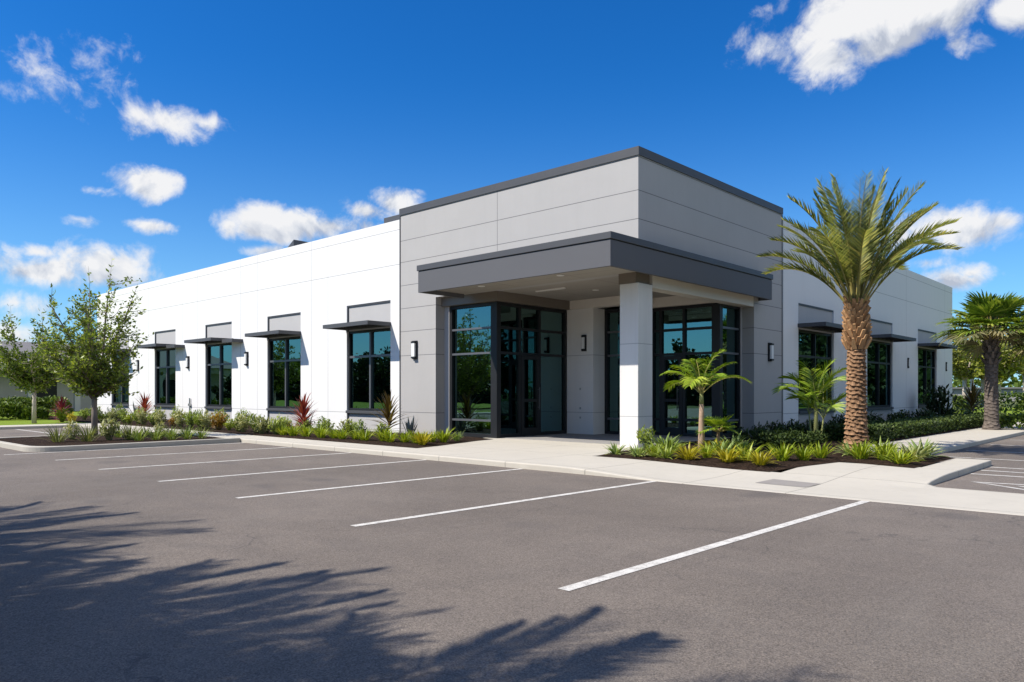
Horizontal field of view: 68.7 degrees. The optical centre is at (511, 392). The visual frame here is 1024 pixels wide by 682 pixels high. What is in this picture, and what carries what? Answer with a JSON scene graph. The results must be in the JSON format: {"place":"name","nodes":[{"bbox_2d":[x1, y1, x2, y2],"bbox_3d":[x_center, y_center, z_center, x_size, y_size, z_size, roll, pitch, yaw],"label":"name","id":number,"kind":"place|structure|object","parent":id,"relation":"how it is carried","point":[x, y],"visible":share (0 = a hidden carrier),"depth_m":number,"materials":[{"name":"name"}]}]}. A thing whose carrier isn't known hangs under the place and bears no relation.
{"place":"outdoors","nodes":[
{"label":"outdoors","id":0,"kind":"place"},
{"bbox_2d":[0,418,84,424],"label":"lawn","id":1,"kind":"structure","parent":0,"point":[7,421],"depth_m":31.47,"materials":[{"name":"green plant"}]},
{"bbox_2d":[0,395,31,419],"bbox_3d":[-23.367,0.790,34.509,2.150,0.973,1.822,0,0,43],"label":"round hedge","id":2,"kind":"object","parent":1,"relation":"on","point":[14,407],"visible":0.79,"depth_m":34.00,"materials":[{"name":"green plant"}]},
{"bbox_2d":[17,405,49,419],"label":"round hedge","id":3,"kind":"object","parent":1,"relation":"on","point":[42,412],"visible":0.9,"depth_m":34.18,"materials":[{"name":"green plant"}]},
{"bbox_2d":[0,304,69,423],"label":"tree","id":4,"kind":"object","parent":1,"relation":"on","point":[33,377],"visible":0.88,"depth_m":30.16,"materials":[{"name":"green plant"}]},
{"bbox_2d":[51,395,71,421],"bbox_3d":[-19.126,0.728,31.824,1.169,1.295,1.173,0,0,25],"label":"cordyline","id":5,"kind":"object","parent":1,"relation":"on","point":[60,404],"visible":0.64,"depth_m":31.76,"materials":[{"name":"pink plant"}]},
{"bbox_2d":[54,407,68,421],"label":"bed shrub","id":6,"kind":"object","parent":1,"relation":"on","point":[61,415],"visible":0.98,"depth_m":30.81,"materials":[{"name":"green plant"}]},
{"bbox_2d":[0,410,89,417],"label":"lawn","id":7,"kind":"structure","parent":0,"point":[75,413],"depth_m":45.16,"materials":[{"name":"green plant"}]},
{"bbox_2d":[0,341,91,410],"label":"house","id":8,"kind":"structure","parent":7,"relation":"on","point":[60,388],"depth_m":50.90,"materials":[{"name":"paint"}]},
{"bbox_2d":[37,379,56,404],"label":"window","id":9,"kind":"structure","parent":8,"relation":"in","point":[51,392],"depth_m":51.14,"materials":[{"name":"metal"}]},
{"bbox_2d":[0,427,1023,681],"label":"parking lot","id":10,"kind":"structure","parent":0,"point":[116,571],"depth_m":5.49,"materials":[{"name":"asphalt"}]},
{"bbox_2d":[0,432,220,445],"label":"planting bed","id":11,"kind":"object","parent":10,"relation":"on","point":[36,441],"visible":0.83,"depth_m":19.13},
{"bbox_2d":[40,425,74,441],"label":"island tuft","id":12,"kind":"object","parent":11,"relation":"on","point":[56,435],"visible":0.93,"depth_m":18.48,"materials":[{"name":"green plant"}]},
{"bbox_2d":[61,419,80,439],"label":"shrub","id":13,"kind":"object","parent":11,"relation":"on","point":[69,427],"visible":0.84,"depth_m":19.39,"materials":[{"name":"plant"}]},
{"bbox_2d":[69,423,103,441],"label":"island tuft","id":14,"kind":"object","parent":11,"relation":"on","point":[88,437],"visible":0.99,"depth_m":18.72,"materials":[{"name":"green plant"}]},
{"bbox_2d":[29,258,153,435],"bbox_3d":[-11.615,-1.210,20.976,3.367,5.122,3.073,0,0,14],"label":"tree","id":15,"kind":"object","parent":11,"relation":"on","point":[86,369],"visible":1,"depth_m":20.75,"materials":[{"name":"green plant"}]},
{"bbox_2d":[97,416,121,439],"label":"island tuft","id":16,"kind":"object","parent":11,"relation":"on","point":[106,430],"visible":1,"depth_m":19.24,"materials":[{"name":"plant"}]},
{"bbox_2d":[112,421,145,439],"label":"island tuft","id":17,"kind":"object","parent":11,"relation":"on","point":[128,437],"visible":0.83,"depth_m":19.47,"materials":[{"name":"green plant"}]},
{"bbox_2d":[126,427,150,440],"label":"island tuft","id":18,"kind":"object","parent":11,"relation":"on","point":[138,437],"visible":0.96,"depth_m":19.02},
{"bbox_2d":[176,425,201,438],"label":"island tuft","id":19,"kind":"object","parent":11,"relation":"on","point":[188,432],"visible":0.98,"depth_m":19.64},
{"bbox_2d":[0,431,239,451],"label":"kerb","id":20,"kind":"structure","parent":10,"relation":"on","point":[18,447],"depth_m":18.08,"materials":[{"name":"concrete"}]},
{"bbox_2d":[99,453,341,469],"bbox_3d":[-5.397,1.346,14.879,5.124,0.001,0.100,0,0,-45],"label":"parking line","id":21,"kind":"object","parent":10,"relation":"on","point":[216,461],"visible":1,"depth_m":14.57,"materials":[{"name":"paint"}]},
{"bbox_2d":[159,460,419,481],"bbox_3d":[-3.531,1.346,13.133,0.100,0.001,5.133,0,0,45],"label":"parking line","id":22,"kind":"object","parent":10,"relation":"on","point":[283,471],"visible":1,"depth_m":12.73,"materials":[{"name":"paint"}]},
{"bbox_2d":[236,469,517,497],"bbox_3d":[-1.668,1.346,11.363,5.184,0.001,0.100,0,0,-45],"label":"parking line","id":23,"kind":"object","parent":10,"relation":"on","point":[370,484],"visible":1,"depth_m":10.93,"materials":[{"name":"paint"}]},
{"bbox_2d":[351,481,656,526],"bbox_3d":[0.275,1.346,9.443,0.100,0.001,5.342,0,0,45],"label":"parking line","id":24,"kind":"object","parent":10,"relation":"on","point":[362,524],"visible":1,"depth_m":8.91,"materials":[{"name":"paint"}]},
{"bbox_2d":[558,501,869,590],"bbox_3d":[2.364,1.346,7.189,0.100,0.001,5.791,0,0,44],"label":"parking line","id":25,"kind":"object","parent":10,"relation":"on","point":[640,567],"visible":1,"depth_m":6.33,"materials":[{"name":"paint"}]},
{"bbox_2d":[1004,314,1023,360],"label":"tree","id":26,"kind":"object","parent":10,"relation":"on","point":[1021,351],"visible":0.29,"depth_m":25.70,"materials":[{"name":"green plant"}]},
{"bbox_2d":[0,422,1023,515],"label":"sidewalk","id":27,"kind":"structure","parent":0,"point":[883,484],"depth_m":12.61,"materials":[{"name":"concrete"}]},
{"bbox_2d":[37,415,488,447],"bbox_3d":[-12.302,1.220,28.563,31.050,0.048,3.470,0,0,43],"label":"planting bed","id":28,"kind":"object","parent":27,"relation":"on","point":[374,440],"visible":0.3,"depth_m":20.58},
{"bbox_2d":[31,395,73,415],"bbox_3d":[-24.083,0.709,38.728,2.732,1.153,2.440,0,0,43],"label":"round hedge","id":29,"kind":"object","parent":28,"relation":"on","point":[51,402],"visible":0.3,"depth_m":38.55,"materials":[{"name":"green plant"}]},
{"bbox_2d":[131,393,153,420],"bbox_3d":[-15.254,0.636,31.101,1.252,1.390,1.385,0,0,37],"label":"cordyline","id":30,"kind":"object","parent":28,"relation":"on","point":[144,404],"visible":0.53,"depth_m":30.99,"materials":[{"name":"red plant"}]},
{"bbox_2d":[135,407,150,424],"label":"bed shrub","id":31,"kind":"object","parent":28,"relation":"on","point":[142,418],"visible":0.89,"depth_m":28.07,"materials":[{"name":"silver plant"}]},
{"bbox_2d":[152,410,167,425],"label":"bed shrub","id":32,"kind":"object","parent":28,"relation":"on","point":[160,417],"visible":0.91,"depth_m":27.17,"materials":[{"name":"silver plant"}]},
{"bbox_2d":[172,408,188,426],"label":"bed shrub","id":33,"kind":"object","parent":28,"relation":"on","point":[179,421],"visible":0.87,"depth_m":26.12,"materials":[{"name":"silver plant"}]},
{"bbox_2d":[183,412,195,427],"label":"bed shrub","id":34,"kind":"object","parent":28,"relation":"on","point":[189,419],"visible":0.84,"depth_m":25.56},
{"bbox_2d":[199,410,214,428],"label":"bed shrub","id":35,"kind":"object","parent":28,"relation":"on","point":[205,422],"visible":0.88,"depth_m":24.55,"materials":[{"name":"green plant"}]},
{"bbox_2d":[209,410,227,429],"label":"bed shrub","id":36,"kind":"object","parent":28,"relation":"on","point":[221,420],"visible":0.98,"depth_m":24.11,"materials":[{"name":"orange plant"}]},
{"bbox_2d":[233,414,251,431],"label":"bed shrub","id":37,"kind":"object","parent":28,"relation":"on","point":[243,425],"visible":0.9,"depth_m":22.81,"materials":[{"name":"silver plant"}]},
{"bbox_2d":[250,414,269,433],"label":"bed shrub","id":38,"kind":"object","parent":28,"relation":"on","point":[259,426],"visible":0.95,"depth_m":21.96,"materials":[{"name":"silver plant"}]},
{"bbox_2d":[267,415,286,434],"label":"bed shrub","id":39,"kind":"object","parent":28,"relation":"on","point":[277,422],"visible":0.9,"depth_m":21.66,"materials":[{"name":"plant"}]},
{"bbox_2d":[284,423,302,435],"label":"bed tuft","id":40,"kind":"object","parent":28,"relation":"on","point":[291,431],"visible":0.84,"depth_m":20.84,"materials":[{"name":"green plant"}]},
{"bbox_2d":[279,392,321,431],"bbox_3d":[-6.381,0.666,22.701,1.309,1.362,1.164,0,0,3],"label":"cordyline","id":41,"kind":"object","parent":28,"relation":"on","point":[303,409],"visible":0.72,"depth_m":22.63,"materials":[{"name":"red plant"}]},
{"bbox_2d":[296,423,314,435],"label":"bed tuft","id":42,"kind":"object","parent":28,"relation":"on","point":[307,431],"visible":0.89,"depth_m":20.59,"materials":[{"name":"green plant"}]},
{"bbox_2d":[352,419,367,433],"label":"bed shrub","id":43,"kind":"object","parent":28,"relation":"on","point":[357,427],"visible":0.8,"depth_m":20.80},
{"bbox_2d":[351,426,374,440],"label":"bed tuft","id":44,"kind":"object","parent":28,"relation":"on","point":[364,436],"visible":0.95,"depth_m":18.87,"materials":[{"name":"green plant"}]},
{"bbox_2d":[366,392,411,435],"bbox_3d":[-3.485,0.623,21.248,1.382,1.444,1.280,0,0,-35],"label":"cordyline","id":45,"kind":"object","parent":28,"relation":"on","point":[389,406],"visible":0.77,"depth_m":21.13,"materials":[{"name":"brown plant"}]},
{"bbox_2d":[380,429,398,441],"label":"bed tuft","id":46,"kind":"object","parent":28,"relation":"on","point":[390,436],"visible":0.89,"depth_m":18.28,"materials":[{"name":"green plant"}]},
{"bbox_2d":[401,415,418,434],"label":"spiky plant","id":47,"kind":"object","parent":28,"relation":"on","point":[409,426],"visible":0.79,"depth_m":21.38,"materials":[{"name":"blue plant"}]},
{"bbox_2d":[412,429,432,444],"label":"bed tuft","id":48,"kind":"object","parent":28,"relation":"on","point":[422,439],"visible":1,"depth_m":17.46,"materials":[{"name":"yellow plant"}]},
{"bbox_2d":[426,427,455,441],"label":"bed tuft","id":49,"kind":"object","parent":28,"relation":"on","point":[442,437],"visible":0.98,"depth_m":18.42,"materials":[{"name":"green plant"}]},
{"bbox_2d":[756,479,818,486],"bbox_3d":[4.063,1.334,11.014,0.542,0.012,0.764,0,0,-43],"label":"utility cover","id":50,"kind":"object","parent":27,"relation":"on","point":[789,483],"visible":1,"depth_m":10.99,"materials":[{"name":"concrete"}]},
{"bbox_2d":[599,426,981,471],"bbox_3d":[12.928,1.247,23.507,6.060,0.096,28.470,0,0,43],"label":"planting bed","id":51,"kind":"object","parent":27,"relation":"on","point":[792,461],"visible":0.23,"depth_m":13.58,"materials":[{"name":"soil"}]},
{"bbox_2d":[603,443,627,454],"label":"bed tuft","id":52,"kind":"object","parent":51,"relation":"on","point":[614,449],"visible":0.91,"depth_m":14.75,"materials":[{"name":"plant"}]},
{"bbox_2d":[623,444,649,456],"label":"bed tuft","id":53,"kind":"object","parent":51,"relation":"on","point":[637,452],"visible":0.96,"depth_m":14.21,"materials":[{"name":"plant"}]},
{"bbox_2d":[636,425,655,448],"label":"bed plant","id":54,"kind":"object","parent":51,"relation":"on","point":[640,434],"visible":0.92,"depth_m":16.21,"materials":[{"name":"plant"}]},
{"bbox_2d":[644,441,667,456],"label":"bed tuft","id":55,"kind":"object","parent":51,"relation":"on","point":[654,450],"visible":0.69,"depth_m":14.21,"materials":[{"name":"green plant"}]},
{"bbox_2d":[643,432,681,447],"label":"bed plant","id":56,"kind":"object","parent":51,"relation":"on","point":[656,441],"visible":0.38,"depth_m":15.83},
{"bbox_2d":[647,443,678,459],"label":"bed tuft","id":57,"kind":"object","parent":51,"relation":"on","point":[666,454],"visible":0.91,"depth_m":13.88,"materials":[{"name":"plant"}]},
{"bbox_2d":[653,437,691,452],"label":"bed plant","id":58,"kind":"object","parent":51,"relation":"on","point":[670,443],"visible":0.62,"depth_m":15.20,"materials":[{"name":"plant"}]},
{"bbox_2d":[670,442,705,459],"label":"bed tuft","id":59,"kind":"object","parent":51,"relation":"on","point":[689,454],"visible":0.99,"depth_m":13.70,"materials":[{"name":"yellow plant"}]},
{"bbox_2d":[660,349,752,450],"bbox_3d":[3.763,0.209,15.460,1.650,2.182,1.806,0,0,-34],"label":"palm","id":60,"kind":"object","parent":51,"relation":"on","point":[696,382],"visible":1,"depth_m":15.35,"materials":[{"name":"green plant"}]},
{"bbox_2d":[695,441,722,457],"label":"bed tuft","id":61,"kind":"object","parent":51,"relation":"on","point":[706,454],"visible":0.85,"depth_m":13.96,"materials":[{"name":"green plant"}]},
{"bbox_2d":[695,414,740,444],"bbox_3d":[4.229,0.842,15.464,0.928,0.816,0.915,0,0,-2],"label":"young fan palm","id":62,"kind":"object","parent":51,"relation":"on","point":[711,421],"visible":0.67,"depth_m":15.38,"materials":[{"name":"green plant"}]},
{"bbox_2d":[707,439,741,454],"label":"bed plant","id":63,"kind":"object","parent":51,"relation":"on","point":[724,445],"visible":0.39,"depth_m":14.36,"materials":[{"name":"plant"}]},
{"bbox_2d":[709,445,746,461],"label":"bed tuft","id":64,"kind":"object","parent":51,"relation":"on","point":[724,456],"visible":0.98,"depth_m":13.19,"materials":[{"name":"yellow plant"}]},
{"bbox_2d":[716,431,754,449],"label":"bed plant","id":65,"kind":"object","parent":51,"relation":"on","point":[737,438],"visible":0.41,"depth_m":16.04,"materials":[{"name":"plant"}]},
{"bbox_2d":[726,426,751,441],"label":"dark shrub","id":66,"kind":"object","parent":51,"relation":"on","point":[744,433],"visible":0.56,"depth_m":17.89,"materials":[{"name":"green plant"}]},
{"bbox_2d":[727,443,768,460],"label":"bed tuft","id":67,"kind":"object","parent":51,"relation":"on","point":[746,454],"visible":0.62,"depth_m":13.43,"materials":[{"name":"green plant"}]},
{"bbox_2d":[746,426,770,446],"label":"dark shrub","id":68,"kind":"object","parent":51,"relation":"on","point":[755,437],"visible":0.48,"depth_m":16.84,"materials":[{"name":"green plant"}]},
{"bbox_2d":[737,447,782,464],"bbox_3d":[4.205,1.083,12.741,0.764,0.337,0.713,0,0,-2],"label":"bed tuft","id":69,"kind":"object","parent":51,"relation":"on","point":[757,459],"visible":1,"depth_m":12.67,"materials":[{"name":"yellow plant"}]},
{"bbox_2d":[758,427,781,449],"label":"dark shrub","id":70,"kind":"object","parent":51,"relation":"on","point":[768,437],"visible":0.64,"depth_m":15.62,"materials":[{"name":"green plant"}]},
{"bbox_2d":[762,441,800,460],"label":"bed tuft","id":71,"kind":"object","parent":51,"relation":"on","point":[783,449],"visible":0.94,"depth_m":13.34,"materials":[{"name":"green plant"}]},
{"bbox_2d":[771,430,801,450],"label":"dark shrub","id":72,"kind":"object","parent":51,"relation":"on","point":[787,440],"visible":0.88,"depth_m":14.88,"materials":[{"name":"green plant"}]},
{"bbox_2d":[782,427,804,447],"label":"dark shrub","id":73,"kind":"object","parent":51,"relation":"on","point":[795,432],"visible":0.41,"depth_m":16.19,"materials":[{"name":"green plant"}]},
{"bbox_2d":[788,444,816,459],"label":"bed tuft","id":74,"kind":"object","parent":51,"relation":"on","point":[802,454],"visible":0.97,"depth_m":13.38,"materials":[{"name":"green plant"}]},
{"bbox_2d":[772,358,846,435],"bbox_3d":[7.350,0.247,18.092,2.091,2.119,2.257,0,0,43],"label":"clump palm","id":75,"kind":"object","parent":51,"relation":"on","point":[823,386],"visible":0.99,"depth_m":17.93,"materials":[{"name":"green plant"}]},
{"bbox_2d":[797,431,826,449],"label":"dark shrub","id":76,"kind":"object","parent":51,"relation":"on","point":[805,441],"visible":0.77,"depth_m":15.54,"materials":[{"name":"green plant"}]},
{"bbox_2d":[808,440,838,457],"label":"bed tuft","id":77,"kind":"object","parent":51,"relation":"on","point":[819,452],"visible":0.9,"depth_m":13.79,"materials":[{"name":"green plant"}]},
{"bbox_2d":[836,438,879,458],"bbox_3d":[6.363,1.016,13.729,0.730,0.434,0.774,0,0,-15],"label":"bed tuft","id":78,"kind":"object","parent":51,"relation":"on","point":[859,451],"visible":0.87,"depth_m":13.64,"materials":[{"name":"green plant"}]},
{"bbox_2d":[756,166,963,449],"bbox_3d":[7.545,-1.735,16.269,4.297,5.970,4.444,0,0,18],"label":"date palm","id":79,"kind":"object","parent":51,"relation":"on","point":[851,260],"visible":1,"depth_m":16.08,"materials":[{"name":"green plant"}]},
{"bbox_2d":[868,442,898,460],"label":"bed tuft","id":80,"kind":"object","parent":51,"relation":"on","point":[882,452],"visible":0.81,"depth_m":13.42,"materials":[{"name":"green plant"}]},
{"bbox_2d":[878,447,924,463],"bbox_3d":[6.657,1.085,12.837,0.702,0.296,0.814,0,0,-22],"label":"bed tuft","id":81,"kind":"object","parent":51,"relation":"on","point":[901,458],"visible":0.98,"depth_m":12.78,"materials":[{"name":"green plant"}]},
{"bbox_2d":[823,412,1006,441],"bbox_3d":[13.972,1.027,24.701,1.391,0.546,16.526,0,0,43],"label":"hedge","id":82,"kind":"object","parent":51,"relation":"on","point":[898,427],"visible":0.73,"depth_m":21.27,"materials":[{"name":"green plant"}]},
{"bbox_2d":[893,440,939,459],"bbox_3d":[7.194,1.049,13.518,0.979,0.369,0.872,0,0,-8],"label":"bed tuft","id":83,"kind":"object","parent":51,"relation":"on","point":[919,453],"visible":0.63,"depth_m":13.39,"materials":[{"name":"silver plant"}]},
{"bbox_2d":[898,437,946,457],"bbox_3d":[7.700,1.041,14.061,0.900,0.414,0.953,0,0,-40],"label":"bed tuft","id":84,"kind":"object","parent":51,"relation":"on","point":[928,448],"visible":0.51,"depth_m":13.91,"materials":[{"name":"plant"}]},
{"bbox_2d":[918,379,957,415],"bbox_3d":[18.094,0.318,31.967,1.649,1.844,1.539,0,0,8],"label":"dark shrub","id":85,"kind":"object","parent":51,"relation":"on","point":[938,406],"visible":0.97,"depth_m":31.71,"materials":[{"name":"green plant"}]},
{"bbox_2d":[952,380,983,412],"bbox_3d":[21.603,0.397,35.244,1.897,1.981,1.757,0,0,37],"label":"cycad","id":86,"kind":"object","parent":51,"relation":"on","point":[972,395],"visible":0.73,"depth_m":35.16,"materials":[{"name":"green plant"}]},
{"bbox_2d":[930,289,1023,429],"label":"cabbage palm","id":87,"kind":"object","parent":27,"relation":"on","point":[990,311],"visible":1,"depth_m":24.85,"materials":[{"name":"green plant"}]},
{"bbox_2d":[999,413,1023,428],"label":"lawn shrub","id":88,"kind":"object","parent":27,"relation":"on","point":[1008,420],"visible":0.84,"depth_m":25.12,"materials":[{"name":"green plant"}]},
{"bbox_2d":[0,0,1023,386],"label":"sky","id":89,"kind":"structure","parent":0,"point":[162,139],"materials":[{"name":"blue"}]},
{"bbox_2d":[37,401,1022,425],"bbox_3d":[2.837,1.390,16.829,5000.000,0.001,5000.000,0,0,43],"label":"ground","id":90,"kind":"structure","parent":0,"point":[978,405],"depth_m":73.17,"materials":[{"name":"green plant"}]},
{"bbox_2d":[97,146,957,447],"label":"office building","id":91,"kind":"structure","parent":90,"relation":"on","point":[591,300],"depth_m":21.89,"materials":[{"name":"white paint"}]},
{"bbox_2d":[111,353,128,405],"bbox_3d":[-19.857,-0.655,38.131,2.350,2.670,0.270,0,0,43],"label":"window","id":92,"kind":"structure","parent":91,"relation":"in","point":[124,399],"depth_m":38.09,"materials":[{"name":"metal"}]},
{"bbox_2d":[154,348,175,406],"bbox_3d":[-15.851,-0.655,34.398,2.300,2.670,0.270,0,0,43],"label":"window","id":93,"kind":"structure","parent":91,"relation":"in","point":[165,358],"depth_m":34.37,"materials":[{"name":"metal"}]},
{"bbox_2d":[204,343,231,408],"bbox_3d":[-11.999,-0.655,30.809,2.330,2.670,0.270,0,0,43],"label":"window","id":94,"kind":"structure","parent":91,"relation":"in","point":[219,356],"depth_m":30.79,"materials":[{"name":"metal"}]},
{"bbox_2d":[266,336,300,411],"bbox_3d":[-8.253,-0.655,27.319,2.310,2.670,0.270,0,0,43],"label":"window","id":95,"kind":"structure","parent":91,"relation":"in","point":[284,353],"depth_m":27.33,"materials":[{"name":"metal"}]},
{"bbox_2d":[346,328,390,413],"bbox_3d":[-4.514,-0.655,23.835,2.310,2.670,0.270,0,0,43],"label":"window","id":96,"kind":"structure","parent":91,"relation":"in","point":[369,350],"depth_m":23.82,"materials":[{"name":"metal"}]},
{"bbox_2d":[521,355,539,435],"bbox_3d":[0.543,0.095,21.324,0.154,2.270,0.770,0,0,43],"label":"door","id":97,"kind":"structure","parent":91,"relation":"in","point":[535,430],"depth_m":21.45,"materials":[{"name":"metal"}]},
{"bbox_2d":[661,355,681,435],"bbox_3d":[4.543,0.095,21.366,0.670,2.270,0.154,0,0,43],"label":"door","id":98,"kind":"structure","parent":91,"relation":"in","point":[665,430],"depth_m":21.42,"materials":[{"name":"metal"}]},
{"bbox_2d":[798,329,834,413],"bbox_3d":[9.928,-0.655,24.607,0.270,2.670,3.010,0,0,43],"label":"window","id":99,"kind":"structure","parent":91,"relation":"in","point":[814,348],"depth_m":24.61,"materials":[{"name":"metal"}]},
{"bbox_2d":[867,341,893,409],"bbox_3d":[14.332,-0.655,29.334,0.270,2.670,3.070,0,0,43],"label":"window","id":100,"kind":"structure","parent":91,"relation":"in","point":[878,353],"depth_m":29.34,"materials":[{"name":"metal"}]},
{"bbox_2d":[918,348,934,407],"bbox_3d":[18.892,-0.655,34.228,0.270,2.670,3.090,0,0,43],"label":"window","id":101,"kind":"structure","parent":91,"relation":"in","point":[926,357],"depth_m":34.22,"materials":[{"name":"metal"}]},
{"bbox_2d":[952,325,984,396],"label":"pale tree","id":102,"kind":"object","parent":90,"relation":"on","point":[962,372],"visible":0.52,"depth_m":67.73,"materials":[{"name":"green plant"}]},
{"bbox_2d":[952,327,1013,405],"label":"pale tree","id":103,"kind":"object","parent":90,"relation":"on","point":[981,377],"visible":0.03,"depth_m":69.00,"materials":[{"name":"green plant"}]},
{"bbox_2d":[952,375,1022,386],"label":"distant treeline","id":104,"kind":"object","parent":90,"relation":"on","point":[1015,382],"visible":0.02,"depth_m":172.12,"materials":[{"name":"green plant"}]},
{"bbox_2d":[952,387,1022,400],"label":"building","id":105,"kind":"structure","parent":90,"relation":"on","point":[958,390],"depth_m":112.18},
{"bbox_2d":[955,407,1020,413],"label":"lawn","id":106,"kind":"structure","parent":0,"point":[1008,411],"depth_m":49.86,"materials":[{"name":"green plant"}]},
{"bbox_2d":[952,394,966,413],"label":"lawn shrub","id":107,"kind":"object","parent":106,"relation":"on","point":[961,397],"visible":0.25,"depth_m":42.06,"materials":[{"name":"green plant"}]},
{"bbox_2d":[953,312,1023,407],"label":"pale tree","id":108,"kind":"object","parent":106,"relation":"on","point":[1010,365],"visible":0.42,"depth_m":51.32,"materials":[{"name":"green plant"}]},
{"bbox_2d":[963,390,1023,413],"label":"lawn shrub","id":109,"kind":"object","parent":106,"relation":"on","point":[1013,395],"visible":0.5,"depth_m":39.66,"materials":[{"name":"green plant"}]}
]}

